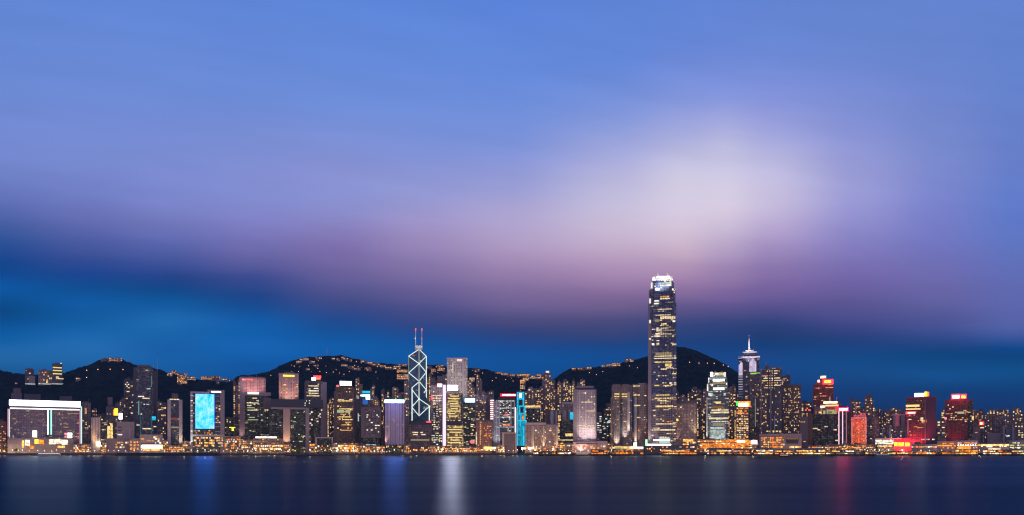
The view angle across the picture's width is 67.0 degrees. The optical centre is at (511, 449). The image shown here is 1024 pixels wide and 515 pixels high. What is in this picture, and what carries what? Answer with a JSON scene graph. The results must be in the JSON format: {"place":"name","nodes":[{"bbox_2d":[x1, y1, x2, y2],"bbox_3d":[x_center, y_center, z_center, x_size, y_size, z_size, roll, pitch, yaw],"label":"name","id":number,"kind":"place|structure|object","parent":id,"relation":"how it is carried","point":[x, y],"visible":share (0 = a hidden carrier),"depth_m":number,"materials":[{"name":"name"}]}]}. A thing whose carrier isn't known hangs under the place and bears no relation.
{"place":"outdoors","nodes":[
{"label":"outdoors","id":0,"kind":"place"},
{"bbox_2d":[0,347,984,452],"bbox_3d":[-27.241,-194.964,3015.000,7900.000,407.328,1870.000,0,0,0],"label":"hills","id":1,"kind":"structure","parent":0,"point":[100,384],"depth_m":2720.95,"materials":[{"name":"black plant"}]},
{"bbox_2d":[25,368,34,384],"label":"apartment tower","id":2,"kind":"structure","parent":1,"relation":"on","point":[29,377],"depth_m":2566.36,"materials":[{"name":"concrete"}]},
{"bbox_2d":[38,369,51,384],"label":"apartment tower","id":3,"kind":"structure","parent":1,"relation":"on","point":[44,376],"depth_m":2566.78,"materials":[{"name":"concrete"}]},
{"bbox_2d":[52,363,62,384],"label":"apartment tower","id":4,"kind":"structure","parent":1,"relation":"on","point":[57,378],"depth_m":2562.79,"materials":[{"name":"concrete"}]},
{"bbox_2d":[542,373,550,423],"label":"apartment tower","id":5,"kind":"structure","parent":1,"relation":"on","point":[546,380],"depth_m":2230.02,"materials":[{"name":"concrete"}]},
{"bbox_2d":[0,455,1023,514],"bbox_3d":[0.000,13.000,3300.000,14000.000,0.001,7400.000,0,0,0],"label":"water","id":6,"kind":"structure","parent":0,"point":[532,485],"depth_m":279.26,"materials":[{"name":"blue liquid"}]},
{"bbox_2d":[0,453,220,454],"bbox_3d":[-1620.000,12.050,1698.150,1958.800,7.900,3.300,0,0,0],"label":"sea wall","id":7,"kind":"structure","parent":6,"relation":"in","point":[60,453],"depth_m":1696.50,"materials":[{"name":"concrete"}]},
{"bbox_2d":[114,453,221,455],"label":"breakwater","id":8,"kind":"object","parent":6,"relation":"in","point":[167,454],"visible":0.67,"depth_m":1605.24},
{"bbox_2d":[221,453,429,454],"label":"sea wall","id":9,"kind":"structure","parent":6,"relation":"in","point":[326,453],"depth_m":1696.50,"materials":[{"name":"concrete"}]},
{"bbox_2d":[430,453,660,454],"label":"sea wall","id":10,"kind":"structure","parent":6,"relation":"in","point":[511,453],"depth_m":1696.50,"materials":[{"name":"concrete"}]},
{"bbox_2d":[533,451,571,454],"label":"ferry pier","id":11,"kind":"structure","parent":6,"relation":"in","point":[552,452],"depth_m":1679.86,"materials":[{"name":"stone"}]},
{"bbox_2d":[612,442,643,455],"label":"ferry pier","id":12,"kind":"structure","parent":6,"relation":"in","point":[627,450],"depth_m":1660.07,"materials":[{"name":"stone"}]},
{"bbox_2d":[661,448,696,455],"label":"ferry pier","id":13,"kind":"structure","parent":6,"relation":"in","point":[678,451],"depth_m":1656.31,"materials":[{"name":"stone"}]},
{"bbox_2d":[706,448,731,455],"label":"ferry pier","id":14,"kind":"structure","parent":6,"relation":"in","point":[719,451],"depth_m":1660.74,"materials":[{"name":"stone"}]},
{"bbox_2d":[794,448,825,455],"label":"ferry pier","id":15,"kind":"structure","parent":6,"relation":"in","point":[809,451],"depth_m":1656.20,"materials":[{"name":"stone"}]},
{"bbox_2d":[826,450,860,455],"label":"ferry pier","id":16,"kind":"structure","parent":6,"relation":"in","point":[842,452],"depth_m":1665.15,"materials":[{"name":"stone"}]},
{"bbox_2d":[897,451,936,455],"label":"ferry pier","id":17,"kind":"structure","parent":6,"relation":"in","point":[908,453],"depth_m":1662.56,"materials":[{"name":"stone"}]},
{"bbox_2d":[0,0,1023,430],"label":"sky","id":18,"kind":"structure","parent":0,"point":[228,189],"materials":[{"name":"blue"}]},
{"label":"ground","id":19,"kind":"structure","parent":0,"visible":0},
{"bbox_2d":[7,431,72,452],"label":"convention podium","id":20,"kind":"object","parent":19,"relation":"on","point":[45,445],"visible":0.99,"depth_m":1744.64,"materials":[{"name":"concrete"}]},
{"bbox_2d":[7,394,81,443],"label":"hotel block","id":21,"kind":"structure","parent":19,"relation":"on","point":[28,415],"depth_m":1779.69,"materials":[{"name":"grey glass"}]},
{"bbox_2d":[73,443,90,452],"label":"shop row","id":22,"kind":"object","parent":19,"relation":"on","point":[83,447],"visible":0.98,"depth_m":1768.11,"materials":[{"name":"concrete"}]},
{"bbox_2d":[82,401,90,443],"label":"office tower","id":23,"kind":"structure","parent":19,"relation":"on","point":[86,421],"depth_m":1830.37,"materials":[{"name":"concrete"}]},
{"bbox_2d":[91,416,99,452],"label":"office tower","id":24,"kind":"structure","parent":19,"relation":"on","point":[95,434],"depth_m":1798.81,"materials":[{"name":"stone"}]},
{"bbox_2d":[106,397,121,438],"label":"office tower","id":25,"kind":"structure","parent":19,"relation":"on","point":[113,415],"depth_m":1849.98,"materials":[{"name":"concrete"}]},
{"bbox_2d":[105,438,129,452],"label":"podium block","id":26,"kind":"structure","parent":19,"relation":"on","point":[116,445],"depth_m":1788.85,"materials":[{"name":"concrete"}]},
{"bbox_2d":[117,422,133,438],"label":"office block","id":27,"kind":"structure","parent":26,"relation":"on","point":[125,430],"depth_m":1799.91,"materials":[{"name":"concrete"}]},
{"bbox_2d":[121,378,132,421],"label":"apartment tower","id":28,"kind":"structure","parent":19,"relation":"on","point":[127,406],"depth_m":1978.41,"materials":[{"name":"concrete"}]},
{"bbox_2d":[133,365,157,437],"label":"office tower","id":29,"kind":"structure","parent":19,"relation":"on","point":[145,388],"depth_m":1900.41,"materials":[{"name":"grey glass"}]},
{"bbox_2d":[140,433,162,452],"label":"annex block","id":30,"kind":"structure","parent":19,"relation":"on","point":[153,443],"depth_m":1769.39,"materials":[{"name":"concrete"}]},
{"bbox_2d":[157,401,165,439],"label":"apartment tower","id":31,"kind":"structure","parent":19,"relation":"on","point":[161,418],"depth_m":1849.91,"materials":[{"name":"concrete"}]},
{"bbox_2d":[167,393,181,445],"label":"office tower","id":32,"kind":"structure","parent":19,"relation":"on","point":[174,420],"depth_m":1800.36,"materials":[{"name":"grey glass"}]},
{"bbox_2d":[190,390,224,452],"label":"office tower","id":33,"kind":"structure","parent":19,"relation":"on","point":[207,421],"depth_m":1789.19,"materials":[{"name":"blue glass"}]},
{"bbox_2d":[225,417,237,435],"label":"office block","id":34,"kind":"structure","parent":19,"relation":"on","point":[231,426],"depth_m":1840.03,"materials":[{"name":"black glass"}]},
{"bbox_2d":[224,436,240,452],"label":"annex block","id":35,"kind":"structure","parent":19,"relation":"on","point":[232,444],"depth_m":1784.98,"materials":[{"name":"concrete"}]},
{"bbox_2d":[241,438,252,452],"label":"shop row","id":36,"kind":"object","parent":19,"relation":"on","point":[247,444],"visible":0.9,"depth_m":1768.02,"materials":[{"name":"concrete"}]},
{"bbox_2d":[239,374,265,438],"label":"hotel tower","id":37,"kind":"structure","parent":19,"relation":"on","point":[252,384],"depth_m":1924.54,"materials":[{"name":"concrete"}]},
{"bbox_2d":[245,392,270,438],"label":"office tower","id":38,"kind":"structure","parent":19,"relation":"on","point":[257,405],"depth_m":1828.86,"materials":[{"name":"grey glass"}]},
{"bbox_2d":[253,435,282,452],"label":"exhibition hall","id":39,"kind":"structure","parent":19,"relation":"on","point":[265,444],"depth_m":1760.33,"materials":[{"name":"concrete"}]},
{"bbox_2d":[279,372,298,443],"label":"hotel tower","id":40,"kind":"structure","parent":19,"relation":"on","point":[288,385],"depth_m":1999.79,"materials":[{"name":"concrete"}]},
{"bbox_2d":[268,399,322,452],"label":"gateway block","id":41,"kind":"structure","parent":19,"relation":"on","point":[289,422],"depth_m":1803.40,"materials":[{"name":"concrete"}]},
{"bbox_2d":[305,376,326,445],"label":"office tower","id":42,"kind":"structure","parent":19,"relation":"on","point":[315,387],"depth_m":1881.61,"materials":[{"name":"grey glass"}]},
{"bbox_2d":[310,437,332,452],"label":"portal block","id":43,"kind":"structure","parent":19,"relation":"on","point":[324,444],"depth_m":1779.46,"materials":[{"name":"black glass"}]},
{"bbox_2d":[329,397,333,442],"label":"apartment tower","id":44,"kind":"structure","parent":19,"relation":"on","point":[331,400],"depth_m":2000.29,"materials":[{"name":"concrete"}]},
{"bbox_2d":[334,381,355,442],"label":"office tower","id":45,"kind":"structure","parent":19,"relation":"on","point":[344,411],"depth_m":1860.21,"materials":[{"name":"concrete"}]},
{"bbox_2d":[332,443,357,452],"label":"shop block","id":46,"kind":"structure","parent":19,"relation":"on","point":[342,447],"depth_m":1774.47,"materials":[{"name":"concrete"}]},
{"bbox_2d":[356,399,360,444],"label":"office block","id":47,"kind":"structure","parent":19,"relation":"on","point":[358,421],"depth_m":1899.92,"materials":[{"name":"concrete"}]},
{"bbox_2d":[357,391,372,442],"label":"office tower","id":48,"kind":"structure","parent":19,"relation":"on","point":[366,399],"depth_m":1960.32,"materials":[{"name":"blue glass"}]},
{"bbox_2d":[361,407,380,445],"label":"office block","id":49,"kind":"structure","parent":19,"relation":"on","point":[370,425],"depth_m":1830.99,"materials":[{"name":"concrete"}]},
{"bbox_2d":[381,389,386,451],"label":"apartment tower","id":50,"kind":"structure","parent":19,"relation":"on","point":[383,396],"depth_m":2179.20,"materials":[{"name":"concrete"}]},
{"bbox_2d":[385,400,403,452],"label":"office tower","id":51,"kind":"structure","parent":19,"relation":"on","point":[394,425],"depth_m":1819.95,"materials":[{"name":"glass"}]},
{"bbox_2d":[404,381,408,444],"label":"apartment tower","id":52,"kind":"structure","parent":19,"relation":"on","point":[406,403],"depth_m":2122.80,"materials":[{"name":"concrete"}]},
{"bbox_2d":[408,328,429,423],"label":"braced tower","id":53,"kind":"structure","parent":19,"relation":"on","point":[419,407],"depth_m":2206.73,"materials":[{"name":"black glass"}]},
{"bbox_2d":[408,421,430,452],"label":"office block","id":54,"kind":"structure","parent":19,"relation":"on","point":[419,436],"depth_m":1860.22,"materials":[{"name":"concrete"}]},
{"bbox_2d":[433,403,438,445],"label":"office tower","id":55,"kind":"structure","parent":19,"relation":"on","point":[436,425],"depth_m":1849.88,"materials":[{"name":"black glass"}]},
{"bbox_2d":[431,383,441,445],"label":"office tower","id":56,"kind":"structure","parent":19,"relation":"on","point":[436,393],"depth_m":1960.03,"materials":[{"name":"concrete"}]},
{"bbox_2d":[442,384,446,446],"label":"light column","id":57,"kind":"structure","parent":19,"relation":"on","point":[443,414],"depth_m":1799.70,"materials":[{"name":"concrete"}]},
{"bbox_2d":[446,385,462,446],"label":"office tower","id":58,"kind":"structure","parent":19,"relation":"on","point":[454,416],"depth_m":1829.97,"materials":[{"name":"concrete"}]},
{"bbox_2d":[447,358,467,424],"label":"office tower","id":59,"kind":"structure","parent":19,"relation":"on","point":[457,371],"depth_m":2150.09,"materials":[{"name":"concrete"}]},
{"bbox_2d":[445,446,476,452],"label":"shop row","id":60,"kind":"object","parent":19,"relation":"on","point":[465,449],"visible":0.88,"depth_m":1767.96,"materials":[{"name":"concrete"}]},
{"bbox_2d":[463,398,475,446],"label":"office tower","id":61,"kind":"structure","parent":19,"relation":"on","point":[469,421],"depth_m":1899.89,"materials":[{"name":"black glass"}]},
{"bbox_2d":[476,394,485,419],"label":"office tower","id":62,"kind":"structure","parent":19,"relation":"on","point":[480,407],"depth_m":1959.95,"materials":[{"name":"concrete"}]},
{"bbox_2d":[476,420,495,452],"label":"hotel block","id":63,"kind":"structure","parent":19,"relation":"on","point":[483,436],"depth_m":1789.77,"materials":[{"name":"concrete"}]},
{"bbox_2d":[490,393,516,452],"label":"truss tower","id":64,"kind":"structure","parent":19,"relation":"on","point":[503,412],"depth_m":1830.11,"materials":[{"name":"grey glass"}]},
{"bbox_2d":[502,432,516,452],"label":"office block","id":65,"kind":"structure","parent":19,"relation":"on","point":[509,441],"depth_m":1774.98,"materials":[{"name":"concrete"}]},
{"bbox_2d":[517,392,526,452],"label":"office tower","id":66,"kind":"structure","parent":19,"relation":"on","point":[521,415],"depth_m":1859.54,"materials":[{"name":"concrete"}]},
{"bbox_2d":[526,405,540,422],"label":"office block","id":67,"kind":"structure","parent":19,"relation":"on","point":[533,415],"depth_m":1959.94,"materials":[{"name":"black glass"}]},
{"bbox_2d":[521,423,557,452],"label":"hotel block","id":68,"kind":"structure","parent":19,"relation":"on","point":[541,436],"depth_m":1789.63,"materials":[{"name":"concrete"}]},
{"bbox_2d":[555,380,560,443],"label":"apartment tower","id":69,"kind":"structure","parent":19,"relation":"on","point":[557,397],"depth_m":2209.94,"materials":[{"name":"concrete"}]},
{"bbox_2d":[561,379,568,402],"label":"apartment tower","id":70,"kind":"structure","parent":19,"relation":"on","point":[565,390],"depth_m":2089.64,"materials":[{"name":"concrete"}]},
{"bbox_2d":[558,418,572,443],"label":"office block","id":71,"kind":"structure","parent":19,"relation":"on","point":[566,431],"depth_m":1850.12,"materials":[{"name":"black glass"}]},
{"bbox_2d":[560,401,572,420],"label":"office tower","id":72,"kind":"structure","parent":19,"relation":"on","point":[566,409],"depth_m":1999.85,"materials":[{"name":"concrete"}]},
{"bbox_2d":[573,386,596,441],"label":"office tower","id":73,"kind":"structure","parent":19,"relation":"on","point":[584,413],"depth_m":1790.01,"materials":[{"name":"concrete"}]},
{"bbox_2d":[573,441,606,452],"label":"podium block","id":74,"kind":"structure","parent":19,"relation":"on","point":[584,446],"depth_m":1764.58,"materials":[{"name":"pink stone"}]},
{"bbox_2d":[602,404,610,442],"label":"office block","id":75,"kind":"structure","parent":19,"relation":"on","point":[606,426],"depth_m":1900.27,"materials":[{"name":"black glass"}]},
{"bbox_2d":[611,384,631,446],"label":"office tower","id":76,"kind":"structure","parent":19,"relation":"on","point":[621,416],"depth_m":1828.32,"materials":[{"name":"stone"}]},
{"bbox_2d":[633,383,647,452],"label":"office tower","id":77,"kind":"structure","parent":19,"relation":"on","point":[640,413],"depth_m":1838.17,"materials":[{"name":"stone"}]},
{"bbox_2d":[648,274,675,444],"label":"skyscraper","id":78,"kind":"structure","parent":19,"relation":"on","point":[662,366],"depth_m":1810.62,"materials":[{"name":"grey glass"}]},
{"bbox_2d":[645,439,699,452],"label":"podium block","id":79,"kind":"structure","parent":19,"relation":"on","point":[652,448],"depth_m":1780.51,"materials":[{"name":"concrete"}]},
{"bbox_2d":[677,400,696,444],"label":"hotel block","id":80,"kind":"structure","parent":19,"relation":"on","point":[686,422],"depth_m":1829.58,"materials":[{"name":"concrete"}]},
{"bbox_2d":[706,372,728,438],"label":"office tower","id":81,"kind":"structure","parent":19,"relation":"on","point":[717,412],"depth_m":1839.90,"materials":[{"name":"grey glass"}]},
{"bbox_2d":[697,439,756,452],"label":"podium block","id":82,"kind":"structure","parent":19,"relation":"on","point":[733,444],"depth_m":1774.42,"materials":[{"name":"concrete"}]},
{"bbox_2d":[736,401,749,438],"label":"office block","id":83,"kind":"structure","parent":19,"relation":"on","point":[742,420],"depth_m":1859.69,"materials":[{"name":"concrete"}]},
{"bbox_2d":[738,339,759,438],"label":"spired tower","id":84,"kind":"structure","parent":19,"relation":"on","point":[748,363],"depth_m":2052.45,"materials":[{"name":"grey glass"}]},
{"bbox_2d":[750,373,760,447],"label":"apartment tower","id":85,"kind":"structure","parent":19,"relation":"on","point":[755,406],"depth_m":1959.88,"materials":[{"name":"concrete"}]},
{"bbox_2d":[761,365,781,433],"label":"apartment tower","id":86,"kind":"structure","parent":19,"relation":"on","point":[771,400],"depth_m":1900.36,"materials":[{"name":"concrete"}]},
{"bbox_2d":[759,434,801,452],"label":"transport hall","id":87,"kind":"structure","parent":19,"relation":"on","point":[774,442],"depth_m":1774.12,"materials":[{"name":"concrete"}]},
{"bbox_2d":[782,384,801,433],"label":"apartment tower","id":88,"kind":"structure","parent":19,"relation":"on","point":[791,404],"depth_m":1930.19,"materials":[{"name":"concrete"}]},
{"bbox_2d":[800,413,812,447],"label":"office block","id":89,"kind":"structure","parent":19,"relation":"on","point":[806,427],"depth_m":1838.82,"materials":[{"name":"concrete"}]},
{"bbox_2d":[801,400,811,416],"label":"apartment tower","id":90,"kind":"structure","parent":19,"relation":"on","point":[806,407],"depth_m":1999.91,"materials":[{"name":"concrete"}]},
{"bbox_2d":[813,376,833,413],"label":"office tower","id":91,"kind":"structure","parent":19,"relation":"on","point":[823,389],"depth_m":1950.38,"materials":[{"name":"red glass"}]},
{"bbox_2d":[813,401,837,445],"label":"office block","id":92,"kind":"structure","parent":19,"relation":"on","point":[825,423],"depth_m":1840.47,"materials":[{"name":"black glass"}]},
{"bbox_2d":[838,408,849,444],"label":"office tower","id":93,"kind":"structure","parent":19,"relation":"on","point":[843,425],"depth_m":1810.13,"materials":[{"name":"pink glass"}]},
{"bbox_2d":[850,398,860,444],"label":"apartment tower","id":94,"kind":"structure","parent":19,"relation":"on","point":[855,407],"depth_m":2051.93,"materials":[{"name":"concrete"}]},
{"bbox_2d":[851,413,866,444],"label":"office tower","id":95,"kind":"structure","parent":19,"relation":"on","point":[858,428],"depth_m":1830.15,"materials":[{"name":"glass"}]},
{"bbox_2d":[852,443,875,452],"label":"shop row","id":96,"kind":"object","parent":19,"relation":"on","point":[861,447],"visible":0.71,"depth_m":1768.18,"materials":[{"name":"concrete"}]},
{"bbox_2d":[865,394,872,416],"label":"apartment tower","id":97,"kind":"structure","parent":19,"relation":"on","point":[868,404],"depth_m":2050.30,"materials":[{"name":"concrete"}]},
{"bbox_2d":[867,415,878,450],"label":"office block","id":98,"kind":"structure","parent":19,"relation":"on","point":[872,427],"depth_m":1850.52,"materials":[{"name":"concrete"}]},
{"bbox_2d":[875,438,910,452],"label":"ferry terminal","id":99,"kind":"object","parent":19,"relation":"on","point":[900,444],"visible":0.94,"depth_m":1713.14,"materials":[{"name":"concrete"}]},
{"bbox_2d":[879,425,906,439],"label":"office block","id":100,"kind":"structure","parent":19,"relation":"on","point":[886,431],"depth_m":1860.29,"materials":[{"name":"concrete"}]},
{"bbox_2d":[906,392,936,443],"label":"office tower","id":101,"kind":"structure","parent":19,"relation":"on","point":[921,417],"depth_m":1859.57,"materials":[{"name":"red glass"}]},
{"bbox_2d":[911,440,936,452],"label":"waterfront hall","id":102,"kind":"structure","parent":19,"relation":"on","point":[916,446],"depth_m":1758.46,"materials":[{"name":"concrete"}]},
{"bbox_2d":[937,419,945,440],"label":"office tower","id":103,"kind":"structure","parent":19,"relation":"on","point":[941,428],"depth_m":1879.83,"materials":[{"name":"concrete"}]},
{"bbox_2d":[937,439,955,452],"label":"waterfront hall","id":104,"kind":"structure","parent":19,"relation":"on","point":[943,445],"depth_m":1761.13,"materials":[{"name":"concrete"}]},
{"bbox_2d":[945,394,973,440],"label":"office tower","id":105,"kind":"structure","parent":19,"relation":"on","point":[959,417],"depth_m":1869.89,"materials":[{"name":"red glass"}]},
{"bbox_2d":[956,439,977,448],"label":"waterfront hall","id":106,"kind":"structure","parent":19,"relation":"on","point":[967,444],"depth_m":1760.27,"materials":[{"name":"concrete"}]},
{"bbox_2d":[974,409,983,443],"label":"apartment tower","id":107,"kind":"structure","parent":19,"relation":"on","point":[979,418],"depth_m":1898.30,"materials":[{"name":"concrete"}]},
{"bbox_2d":[978,442,1008,452],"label":"waterfront hall","id":108,"kind":"structure","parent":19,"relation":"on","point":[998,446],"depth_m":1760.09,"materials":[{"name":"concrete"}]},
{"bbox_2d":[987,413,1005,443],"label":"office tower","id":109,"kind":"structure","parent":19,"relation":"on","point":[995,424],"depth_m":1882.57,"materials":[{"name":"concrete"}]},
{"bbox_2d":[1003,420,1014,443],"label":"office tower","id":110,"kind":"structure","parent":19,"relation":"on","point":[1010,429],"depth_m":1851.27,"materials":[{"name":"concrete"}]},
{"bbox_2d":[1009,439,1023,451],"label":"waterfront hall","id":111,"kind":"structure","parent":19,"relation":"on","point":[1017,444],"depth_m":1765.63,"materials":[{"name":"concrete"}]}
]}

